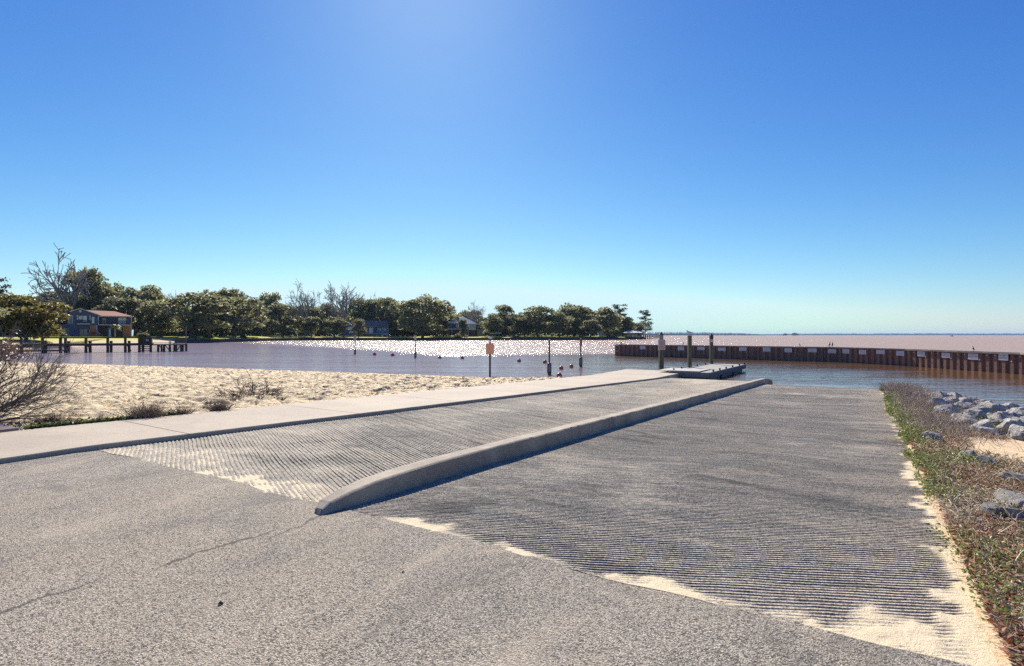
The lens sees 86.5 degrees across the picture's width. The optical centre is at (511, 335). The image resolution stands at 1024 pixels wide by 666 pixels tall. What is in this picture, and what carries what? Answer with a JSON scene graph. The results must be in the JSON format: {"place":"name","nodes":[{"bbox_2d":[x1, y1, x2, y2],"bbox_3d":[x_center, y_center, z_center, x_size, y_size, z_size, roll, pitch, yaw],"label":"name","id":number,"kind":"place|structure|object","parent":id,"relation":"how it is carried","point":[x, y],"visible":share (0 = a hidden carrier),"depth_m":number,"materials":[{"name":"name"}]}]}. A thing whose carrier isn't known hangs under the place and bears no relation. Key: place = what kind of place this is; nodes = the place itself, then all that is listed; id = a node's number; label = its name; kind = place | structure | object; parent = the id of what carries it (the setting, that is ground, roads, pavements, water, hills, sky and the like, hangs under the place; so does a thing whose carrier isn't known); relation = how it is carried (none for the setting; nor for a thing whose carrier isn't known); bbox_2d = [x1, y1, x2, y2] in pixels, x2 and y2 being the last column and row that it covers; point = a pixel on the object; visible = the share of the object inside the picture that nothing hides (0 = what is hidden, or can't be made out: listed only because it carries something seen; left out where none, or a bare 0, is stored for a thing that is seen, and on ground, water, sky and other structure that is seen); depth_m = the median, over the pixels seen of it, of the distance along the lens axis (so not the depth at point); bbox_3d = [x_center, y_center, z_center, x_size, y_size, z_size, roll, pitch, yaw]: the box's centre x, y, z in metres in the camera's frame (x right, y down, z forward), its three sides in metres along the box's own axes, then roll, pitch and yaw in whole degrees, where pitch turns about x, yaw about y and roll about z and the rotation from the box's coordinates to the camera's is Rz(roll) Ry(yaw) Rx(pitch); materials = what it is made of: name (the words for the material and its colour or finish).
{"place":"outdoors","nodes":[
{"label":"outdoors","id":0,"kind":"place"},
{"bbox_2d":[0,423,18,432],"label":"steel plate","id":1,"kind":"object","parent":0,"point":[5,428],"visible":0.6,"depth_m":8.78,"materials":[{"name":"metal"}]},
{"bbox_2d":[0,361,573,429],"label":"beach sand","id":2,"kind":"structure","parent":0,"point":[117,387],"depth_m":19.74,"materials":[{"name":"sand"}]},
{"bbox_2d":[13,410,92,425],"bbox_3d":[-8.325,1.474,9.773,0.915,0.306,0.941,0,0,0],"label":"dry tuft","id":3,"kind":"object","parent":2,"relation":"on","point":[51,420],"visible":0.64,"depth_m":9.74,"materials":[{"name":"plant"}]},
{"bbox_2d":[0,315,109,426],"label":"bare shrub","id":4,"kind":"object","parent":2,"relation":"on","point":[6,349],"visible":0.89,"depth_m":10.20,"materials":[{"name":"brown plant"}]},
{"bbox_2d":[20,408,182,429],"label":"edge weeds","id":5,"kind":"object","parent":2,"relation":"on","point":[70,422],"visible":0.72,"depth_m":9.58,"materials":[{"name":"green plant"}]},
{"bbox_2d":[113,396,178,418],"bbox_3d":[-7.072,1.405,10.533,1.034,0.520,1.023,0,0,0],"label":"dry tuft","id":6,"kind":"object","parent":2,"relation":"on","point":[150,409],"visible":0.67,"depth_m":10.45,"materials":[{"name":"plant"}]},
{"bbox_2d":[169,402,202,414],"bbox_3d":[-6.707,1.505,11.065,0.720,0.354,0.580,0,0,-41],"label":"dry tuft","id":7,"kind":"object","parent":2,"relation":"on","point":[184,411],"visible":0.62,"depth_m":11.04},
{"bbox_2d":[199,395,241,411],"bbox_3d":[-6.382,1.477,11.835,0.943,0.449,0.906,0,0,-25],"label":"dry tuft","id":8,"kind":"object","parent":2,"relation":"on","point":[219,406],"visible":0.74,"depth_m":11.75,"materials":[{"name":"plant"}]},
{"bbox_2d":[206,367,304,401],"bbox_3d":[-7.285,1.799,15.454,2.683,1.694,2.170,0,0,41],"label":"dry bush","id":9,"kind":"object","parent":2,"relation":"on","point":[242,391],"visible":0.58,"depth_m":15.44,"materials":[{"name":"plant"}]},
{"bbox_2d":[486,340,493,376],"bbox_3d":[-1.279,1.569,31.585,0.466,2.537,0.140,0,0,0],"label":"beach sign","id":10,"kind":"object","parent":2,"relation":"on","point":[489,348],"visible":1,"depth_m":31.52,"materials":[{"name":"orange"}]},
{"bbox_2d":[0,335,626,349],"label":"land","id":11,"kind":"structure","parent":0,"point":[117,340],"depth_m":204.04,"materials":[{"name":"plant"}]},
{"bbox_2d":[0,277,11,295],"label":"pine tree","id":12,"kind":"object","parent":11,"relation":"on","point":[4,286],"visible":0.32,"depth_m":196.38,"materials":[{"name":"green plant"}]},
{"bbox_2d":[0,292,72,339],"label":"oak tree","id":13,"kind":"object","parent":11,"relation":"on","point":[26,314],"visible":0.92,"depth_m":100.69,"materials":[{"name":"green plant"}]},
{"bbox_2d":[35,291,68,313],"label":"oak tree","id":14,"kind":"object","parent":11,"relation":"on","point":[50,292],"visible":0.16,"depth_m":202.79,"materials":[{"name":"green plant"}]},
{"bbox_2d":[21,244,96,323],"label":"bare tree","id":15,"kind":"object","parent":11,"relation":"on","point":[61,290],"visible":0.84,"depth_m":194.81,"materials":[{"name":"grey plant"}]},
{"bbox_2d":[58,265,113,314],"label":"oak tree","id":16,"kind":"object","parent":11,"relation":"on","point":[92,274],"visible":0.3,"depth_m":202.30,"materials":[{"name":"green plant"}]},
{"bbox_2d":[60,308,132,336],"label":"navy house","id":17,"kind":"structure","parent":11,"relation":"on","point":[85,323],"depth_m":171.50,"materials":[{"name":"wood"}]},
{"bbox_2d":[76,283,125,306],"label":"oak tree","id":18,"kind":"object","parent":11,"relation":"on","point":[110,292],"visible":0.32,"depth_m":202.47,"materials":[{"name":"green plant"}]},
{"bbox_2d":[91,296,143,324],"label":"oak tree","id":19,"kind":"object","parent":11,"relation":"on","point":[127,306],"visible":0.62,"depth_m":188.85,"materials":[{"name":"green plant"}]},
{"bbox_2d":[111,281,145,328],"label":"oak tree","id":20,"kind":"object","parent":11,"relation":"on","point":[131,292],"visible":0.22,"depth_m":213.36,"materials":[{"name":"green plant"}]},
{"bbox_2d":[132,284,174,329],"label":"oak tree","id":21,"kind":"object","parent":11,"relation":"on","point":[152,292],"visible":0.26,"depth_m":210.56,"materials":[{"name":"green plant"}]},
{"bbox_2d":[136,305,184,336],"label":"oak tree","id":22,"kind":"object","parent":11,"relation":"on","point":[162,325],"visible":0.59,"depth_m":194.66,"materials":[{"name":"green plant"}]},
{"bbox_2d":[134,318,221,335],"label":"hedge","id":23,"kind":"object","parent":11,"relation":"on","point":[139,325],"visible":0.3,"depth_m":217.88,"materials":[{"name":"green plant"}]},
{"bbox_2d":[143,292,237,334],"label":"oak tree","id":24,"kind":"object","parent":11,"relation":"on","point":[200,313],"visible":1,"depth_m":186.21,"materials":[{"name":"green plant"}]},
{"bbox_2d":[196,287,255,335],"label":"oak tree","id":25,"kind":"object","parent":11,"relation":"on","point":[232,293],"visible":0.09,"depth_m":242.84,"materials":[{"name":"green plant"}]},
{"bbox_2d":[207,296,271,336],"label":"oak tree","id":26,"kind":"object","parent":11,"relation":"on","point":[234,320],"visible":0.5,"depth_m":222.92,"materials":[{"name":"green plant"}]},
{"bbox_2d":[258,291,284,335],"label":"oak tree","id":27,"kind":"object","parent":11,"relation":"on","point":[267,298],"visible":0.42,"depth_m":288.45,"materials":[{"name":"green plant"}]},
{"bbox_2d":[260,303,305,336],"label":"oak tree","id":28,"kind":"object","parent":11,"relation":"on","point":[278,312],"visible":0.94,"depth_m":267.63,"materials":[{"name":"green plant"}]},
{"bbox_2d":[224,324,341,335],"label":"hedge","id":29,"kind":"object","parent":11,"relation":"on","point":[256,331],"visible":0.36,"depth_m":290.37,"materials":[{"name":"green plant"}]},
{"bbox_2d":[284,305,324,332],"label":"oak tree","id":30,"kind":"object","parent":11,"relation":"on","point":[315,312],"visible":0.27,"depth_m":300.08,"materials":[{"name":"green plant"}]},
{"bbox_2d":[285,278,328,335],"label":"bare tree","id":31,"kind":"object","parent":11,"relation":"on","point":[301,310],"visible":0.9,"depth_m":293.58,"materials":[{"name":"grey plant"}]},
{"bbox_2d":[297,316,320,336],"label":"oak tree","id":32,"kind":"object","parent":11,"relation":"on","point":[310,323],"visible":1,"depth_m":271.19,"materials":[{"name":"green plant"}]},
{"bbox_2d":[316,302,340,335],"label":"oak tree","id":33,"kind":"object","parent":11,"relation":"on","point":[326,311],"visible":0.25,"depth_m":309.22,"materials":[{"name":"green plant"}]},
{"bbox_2d":[321,316,351,336],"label":"oak tree","id":34,"kind":"object","parent":11,"relation":"on","point":[339,323],"visible":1,"depth_m":271.73,"materials":[{"name":"green plant"}]},
{"bbox_2d":[323,282,364,319],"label":"bare tree","id":35,"kind":"object","parent":11,"relation":"on","point":[343,301],"visible":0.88,"depth_m":301.27,"materials":[{"name":"grey plant"}]},
{"bbox_2d":[349,318,367,337],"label":"oak tree","id":36,"kind":"object","parent":11,"relation":"on","point":[358,325],"visible":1,"depth_m":268.30,"materials":[{"name":"green plant"}]},
{"bbox_2d":[345,298,383,324],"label":"oak tree","id":37,"kind":"object","parent":11,"relation":"on","point":[367,305],"visible":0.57,"depth_m":305.37,"materials":[{"name":"green plant"}]},
{"bbox_2d":[342,321,388,335],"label":"blue house","id":38,"kind":"structure","parent":11,"relation":"on","point":[377,328],"depth_m":289.70,"materials":[{"name":"wood"}]},
{"bbox_2d":[370,297,400,325],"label":"oak tree","id":39,"kind":"object","parent":11,"relation":"on","point":[380,310],"visible":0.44,"depth_m":303.43,"materials":[{"name":"green plant"}]},
{"bbox_2d":[387,300,416,335],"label":"oak tree","id":40,"kind":"object","parent":11,"relation":"on","point":[395,313],"visible":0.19,"depth_m":294.57,"materials":[{"name":"green plant"}]},
{"bbox_2d":[389,325,448,335],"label":"hedge","id":41,"kind":"object","parent":11,"relation":"on","point":[394,332],"visible":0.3,"depth_m":305.83,"materials":[{"name":"green plant"}]},
{"bbox_2d":[396,293,449,337],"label":"oak tree","id":42,"kind":"object","parent":11,"relation":"on","point":[427,308],"visible":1,"depth_m":269.58,"materials":[{"name":"green plant"}]},
{"bbox_2d":[429,300,460,335],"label":"oak tree","id":43,"kind":"object","parent":11,"relation":"on","point":[450,308],"visible":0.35,"depth_m":295.64,"materials":[{"name":"green plant"}]},
{"bbox_2d":[448,317,476,335],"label":"white roofed house","id":44,"kind":"structure","parent":11,"relation":"on","point":[454,329],"depth_m":294.72,"materials":[{"name":"blue"}]},
{"bbox_2d":[458,319,468,339],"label":"oak tree","id":45,"kind":"object","parent":11,"relation":"on","point":[463,325],"visible":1,"depth_m":266.36,"materials":[{"name":"green plant"}]},
{"bbox_2d":[458,309,483,328],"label":"oak tree","id":46,"kind":"object","parent":11,"relation":"on","point":[462,315],"visible":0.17,"depth_m":323.11,"materials":[{"name":"green plant"}]},
{"bbox_2d":[463,299,485,322],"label":"bare tree","id":47,"kind":"object","parent":11,"relation":"on","point":[472,317],"visible":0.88,"depth_m":315.56,"materials":[{"name":"grey plant"}]},
{"bbox_2d":[479,313,505,335],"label":"oak tree","id":48,"kind":"object","parent":11,"relation":"on","point":[492,324],"visible":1,"depth_m":290.96,"materials":[{"name":"green plant"}]},
{"bbox_2d":[475,326,509,335],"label":"hedge","id":49,"kind":"object","parent":11,"relation":"on","point":[507,332],"visible":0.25,"depth_m":315.17,"materials":[{"name":"green plant"}]},
{"bbox_2d":[494,304,514,335],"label":"oak tree","id":50,"kind":"object","parent":11,"relation":"on","point":[503,309],"visible":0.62,"depth_m":308.23,"materials":[{"name":"green plant"}]},
{"bbox_2d":[506,313,532,335],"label":"oak tree","id":51,"kind":"object","parent":11,"relation":"on","point":[518,319],"visible":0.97,"depth_m":287.75,"materials":[{"name":"green plant"}]},
{"bbox_2d":[518,305,554,336],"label":"oak tree","id":52,"kind":"object","parent":11,"relation":"on","point":[537,314],"visible":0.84,"depth_m":290.44,"materials":[{"name":"green plant"}]},
{"bbox_2d":[510,322,585,335],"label":"hedge","id":53,"kind":"object","parent":11,"relation":"on","point":[568,333],"visible":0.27,"depth_m":307.44,"materials":[{"name":"green plant"}]},
{"bbox_2d":[544,311,574,336],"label":"oak tree","id":54,"kind":"object","parent":11,"relation":"on","point":[563,319],"visible":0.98,"depth_m":286.48,"materials":[{"name":"green plant"}]},
{"bbox_2d":[556,302,593,335],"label":"oak tree","id":55,"kind":"object","parent":11,"relation":"on","point":[580,314],"visible":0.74,"depth_m":303.44,"materials":[{"name":"green plant"}]},
{"bbox_2d":[575,319,604,336],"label":"oak tree","id":56,"kind":"object","parent":11,"relation":"on","point":[592,323],"visible":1,"depth_m":287.34,"materials":[{"name":"green plant"}]},
{"bbox_2d":[586,306,624,332],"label":"oak tree","id":57,"kind":"object","parent":11,"relation":"on","point":[610,321],"visible":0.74,"depth_m":304.74,"materials":[{"name":"green plant"}]},
{"bbox_2d":[612,304,629,322],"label":"pine tree","id":58,"kind":"object","parent":11,"relation":"on","point":[617,309],"visible":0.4,"depth_m":334.97,"materials":[{"name":"green plant"}]},
{"bbox_2d":[603,326,640,335],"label":"hedge","id":59,"kind":"object","parent":11,"relation":"on","point":[618,331],"visible":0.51,"depth_m":319.07,"materials":[{"name":"green plant"}]},
{"bbox_2d":[616,316,635,331],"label":"oak tree","id":60,"kind":"object","parent":11,"relation":"on","point":[627,325],"visible":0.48,"depth_m":325.72,"materials":[{"name":"green plant"}]},
{"bbox_2d":[638,310,653,334],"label":"pine tree","id":61,"kind":"object","parent":11,"relation":"on","point":[645,319],"visible":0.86,"depth_m":367.30,"materials":[{"name":"green plant"}]},
{"bbox_2d":[0,369,679,463],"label":"concrete walkway","id":62,"kind":"structure","parent":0,"point":[21,445],"depth_m":10.68,"materials":[{"name":"concrete"}]},
{"bbox_2d":[99,378,747,501],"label":"boarding lane","id":63,"kind":"structure","parent":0,"point":[316,461],"depth_m":8.83,"materials":[{"name":"concrete"}]},
{"bbox_2d":[0,450,971,665],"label":"parking apron","id":64,"kind":"object","parent":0,"point":[108,559],"visible":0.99,"depth_m":3.33,"materials":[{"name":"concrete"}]},
{"bbox_2d":[315,378,772,515],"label":"concrete kerb","id":65,"kind":"structure","parent":64,"relation":"on","point":[395,480],"depth_m":7.05,"materials":[{"name":"concrete"}]},
{"bbox_2d":[0,0,1023,334],"label":"sky","id":66,"kind":"structure","parent":0,"point":[715,166],"materials":[{"name":"blue"}]},
{"bbox_2d":[3,335,1023,406],"bbox_3d":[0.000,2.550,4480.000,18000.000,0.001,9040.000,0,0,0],"label":"lake water","id":67,"kind":"structure","parent":0,"point":[599,356],"depth_m":56.77,"materials":[{"name":"liquid"}]},
{"bbox_2d":[12,326,186,353],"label":"wooden pier","id":68,"kind":"structure","parent":67,"relation":"in","point":[142,341],"depth_m":80.37,"materials":[{"name":"brown wood"}]},
{"bbox_2d":[174,337,644,343],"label":"bulkhead","id":69,"kind":"object","parent":67,"relation":"in","point":[254,339],"visible":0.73,"depth_m":265.15,"materials":[{"name":"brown wood"}]},
{"bbox_2d":[624,331,642,339],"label":"waterside pavilion","id":70,"kind":"structure","parent":67,"relation":"in","point":[629,333],"depth_m":312.48,"materials":[{"name":"white metal"}]},
{"bbox_2d":[658,332,664,370],"bbox_3d":[10.231,1.660,37.288,0.506,3.779,0.316,0,0,0],"label":"mooring pile","id":71,"kind":"object","parent":67,"relation":"in","point":[661,345],"visible":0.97,"depth_m":37.15,"materials":[{"name":"green wood"}]},
{"bbox_2d":[687,335,691,367],"bbox_3d":[11.629,1.601,35.600,0.246,3.199,0.246,0,0,0],"label":"mooring pile","id":72,"kind":"object","parent":67,"relation":"in","point":[689,350],"visible":0.67,"depth_m":35.49,"materials":[{"name":"green wood"}]},
{"bbox_2d":[668,363,745,379],"bbox_3d":[12.854,2.297,35.050,2.380,0.705,10.655,0,0,33],"label":"floating dock","id":73,"kind":"object","parent":67,"relation":"on","point":[716,370],"visible":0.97,"depth_m":32.61,"materials":[{"name":"concrete"}]},
{"bbox_2d":[660,368,708,371],"bbox_3d":[10.235,2.050,32.293,2.350,0.020,2.580,0,0,33],"label":"gangway plate","id":74,"kind":"object","parent":73,"relation":"on","point":[685,369],"visible":1,"depth_m":32.23,"materials":[{"name":"metal"}]},
{"bbox_2d":[709,333,712,363],"bbox_3d":[14.512,1.532,39.594,0.224,3.337,0.236,0,0,0],"label":"mooring pile","id":75,"kind":"object","parent":67,"relation":"in","point":[710,348],"visible":0.78,"depth_m":39.50,"materials":[{"name":"green wood"}]},
{"bbox_2d":[614,344,1023,374],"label":"sheet pile wall","id":76,"kind":"structure","parent":67,"relation":"in","point":[988,361],"depth_m":49.38,"materials":[{"name":"metal"}]},
{"bbox_2d":[345,384,997,665],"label":"launch lane","id":77,"kind":"structure","parent":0,"point":[806,505],"depth_m":5.07,"materials":[{"name":"concrete"}]},
{"bbox_2d":[598,332,764,334],"bbox_3d":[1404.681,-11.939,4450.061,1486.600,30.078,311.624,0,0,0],"label":"distant shore","id":78,"kind":"structure","parent":0,"point":[677,333],"depth_m":4316.20,"materials":[{"name":"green plant"}]},
{"bbox_2d":[765,333,1023,334],"bbox_3d":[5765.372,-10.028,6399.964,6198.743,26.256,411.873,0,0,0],"label":"distant shore","id":79,"kind":"structure","parent":0,"point":[908,334],"depth_m":6218.04,"materials":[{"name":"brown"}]},
{"bbox_2d":[903,423,1023,665],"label":"bank soil","id":80,"kind":"structure","parent":0,"point":[1009,446],"depth_m":4.27,"materials":[{"name":"sand"}]},
{"bbox_2d":[875,377,960,396],"bbox_3d":[14.924,2.048,20.476,2.513,1.015,8.952,0,0,29],"label":"dry bush","id":81,"kind":"object","parent":80,"relation":"on","point":[893,385],"visible":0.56,"depth_m":20.15,"materials":[{"name":"plant"}]},
{"bbox_2d":[921,431,942,440],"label":"boulder","id":82,"kind":"object","parent":80,"relation":"on","point":[927,432],"visible":0.61,"depth_m":9.29,"materials":[{"name":"stone"}]},
{"bbox_2d":[882,391,996,415],"bbox_3d":[11.878,1.898,15.357,2.372,0.648,7.980,0,0,34],"label":"dry bush","id":83,"kind":"object","parent":80,"relation":"on","point":[912,399],"visible":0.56,"depth_m":14.93,"materials":[{"name":"plant"}]},
{"bbox_2d":[934,404,959,414],"bbox_3d":[10.729,1.929,13.483,0.480,0.487,0.406,0,0,-25],"label":"boulder","id":84,"kind":"object","parent":80,"relation":"on","point":[941,408],"visible":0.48,"depth_m":13.35,"materials":[{"name":"stone"}]},
{"bbox_2d":[882,386,1012,411],"bbox_3d":[14.088,2.073,18.302,2.875,0.801,6.677,0,0,29],"label":"dry bush","id":85,"kind":"object","parent":80,"relation":"on","point":[920,394],"visible":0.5,"depth_m":17.84,"materials":[{"name":"plant"}]},
{"bbox_2d":[879,384,1023,660],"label":"green weeds","id":86,"kind":"object","parent":80,"relation":"on","point":[910,454],"visible":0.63,"depth_m":7.15,"materials":[{"name":"green plant"}]},
{"bbox_2d":[888,392,1023,664],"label":"dry brush","id":87,"kind":"object","parent":80,"relation":"on","point":[956,509],"visible":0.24,"depth_m":5.20,"materials":[{"name":"plant"}]},
{"bbox_2d":[890,389,1023,662],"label":"ground cover","id":88,"kind":"object","parent":80,"relation":"on","point":[990,525],"visible":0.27,"depth_m":5.94,"materials":[{"name":"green plant"}]},
{"bbox_2d":[892,401,1023,454],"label":"dry bush","id":89,"kind":"object","parent":80,"relation":"on","point":[933,421],"visible":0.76,"depth_m":10.59,"materials":[{"name":"plant"}]},
{"bbox_2d":[905,408,1023,665],"bbox_3d":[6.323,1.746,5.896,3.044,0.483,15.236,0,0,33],"label":"ground cover plants","id":90,"kind":"object","parent":80,"relation":"on","point":[1009,639],"visible":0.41,"depth_m":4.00,"materials":[{"name":"plant"}]},
{"bbox_2d":[950,415,978,425],"bbox_3d":[9.677,1.867,11.594,0.550,0.332,0.571,-17,1,38],"label":"boulder","id":91,"kind":"object","parent":80,"relation":"on","point":[969,418],"visible":0.34,"depth_m":11.50,"materials":[{"name":"stone"}]},
{"bbox_2d":[961,409,987,418],"bbox_3d":[11.474,2.011,13.513,0.521,0.326,0.392,0,0,-17],"label":"boulder","id":92,"kind":"object","parent":80,"relation":"on","point":[979,413],"visible":0.49,"depth_m":13.39,"materials":[{"name":"stone"}]},
{"bbox_2d":[968,419,994,428],"bbox_3d":[9.291,1.853,10.782,0.572,0.386,0.470,0,0,25],"label":"boulder","id":93,"kind":"object","parent":80,"relation":"on","point":[985,422],"visible":0.4,"depth_m":10.61,"materials":[{"name":"stone"}]},
{"bbox_2d":[970,425,999,435],"bbox_3d":[9.109,1.875,10.509,0.294,0.240,0.545,-9,7,-19],"label":"boulder","id":94,"kind":"object","parent":80,"relation":"on","point":[981,428],"visible":0.42,"depth_m":10.38,"materials":[{"name":"stone"}]},
{"bbox_2d":[976,454,997,466],"bbox_3d":[6.478,1.738,7.406,0.140,0.199,0.295,0,0,-13],"label":"boulder","id":95,"kind":"object","parent":80,"relation":"on","point":[981,457],"visible":0.59,"depth_m":7.39,"materials":[{"name":"stone"}]},
{"bbox_2d":[981,402,1004,411],"bbox_3d":[14.028,2.186,15.858,0.455,0.444,0.591,0,0,-37],"label":"boulder","id":96,"kind":"object","parent":80,"relation":"on","point":[994,407],"visible":0.58,"depth_m":15.70,"materials":[{"name":"stone"}]},
{"bbox_2d":[980,501,1006,517],"bbox_3d":[4.485,1.639,5.063,0.197,0.130,0.216,0,19,40],"label":"boulder","id":97,"kind":"object","parent":80,"relation":"on","point":[989,505],"visible":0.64,"depth_m":5.03,"materials":[{"name":"stone"}]},
{"bbox_2d":[987,412,1010,420],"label":"boulder","id":98,"kind":"object","parent":80,"relation":"on","point":[997,416],"visible":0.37,"depth_m":13.30,"materials":[{"name":"stone"}]},
{"bbox_2d":[993,488,1023,507],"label":"boulder","id":99,"kind":"object","parent":80,"relation":"on","point":[1008,495],"visible":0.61,"depth_m":5.36,"materials":[{"name":"stone"}]},
{"bbox_2d":[996,418,1023,433],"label":"boulder","id":100,"kind":"object","parent":80,"relation":"on","point":[1011,421],"visible":0.6,"depth_m":11.07,"materials":[{"name":"stone"}]},
{"bbox_2d":[998,471,1023,481],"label":"boulder","id":101,"kind":"object","parent":80,"relation":"on","point":[1017,475],"visible":0.54,"depth_m":6.51,"materials":[{"name":"stone"}]},
{"bbox_2d":[1001,506,1023,521],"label":"boulder","id":102,"kind":"object","parent":80,"relation":"on","point":[1008,511],"visible":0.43,"depth_m":4.90,"materials":[{"name":"stone"}]},
{"bbox_2d":[1008,424,1023,435],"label":"boulder","id":103,"kind":"object","parent":80,"relation":"on","point":[1017,428],"visible":0.56,"depth_m":10.58,"materials":[{"name":"stone"}]},
{"bbox_2d":[1010,431,1023,440],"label":"boulder","id":104,"kind":"object","parent":80,"relation":"on","point":[1016,434],"visible":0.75,"depth_m":10.21,"materials":[{"name":"stone"}]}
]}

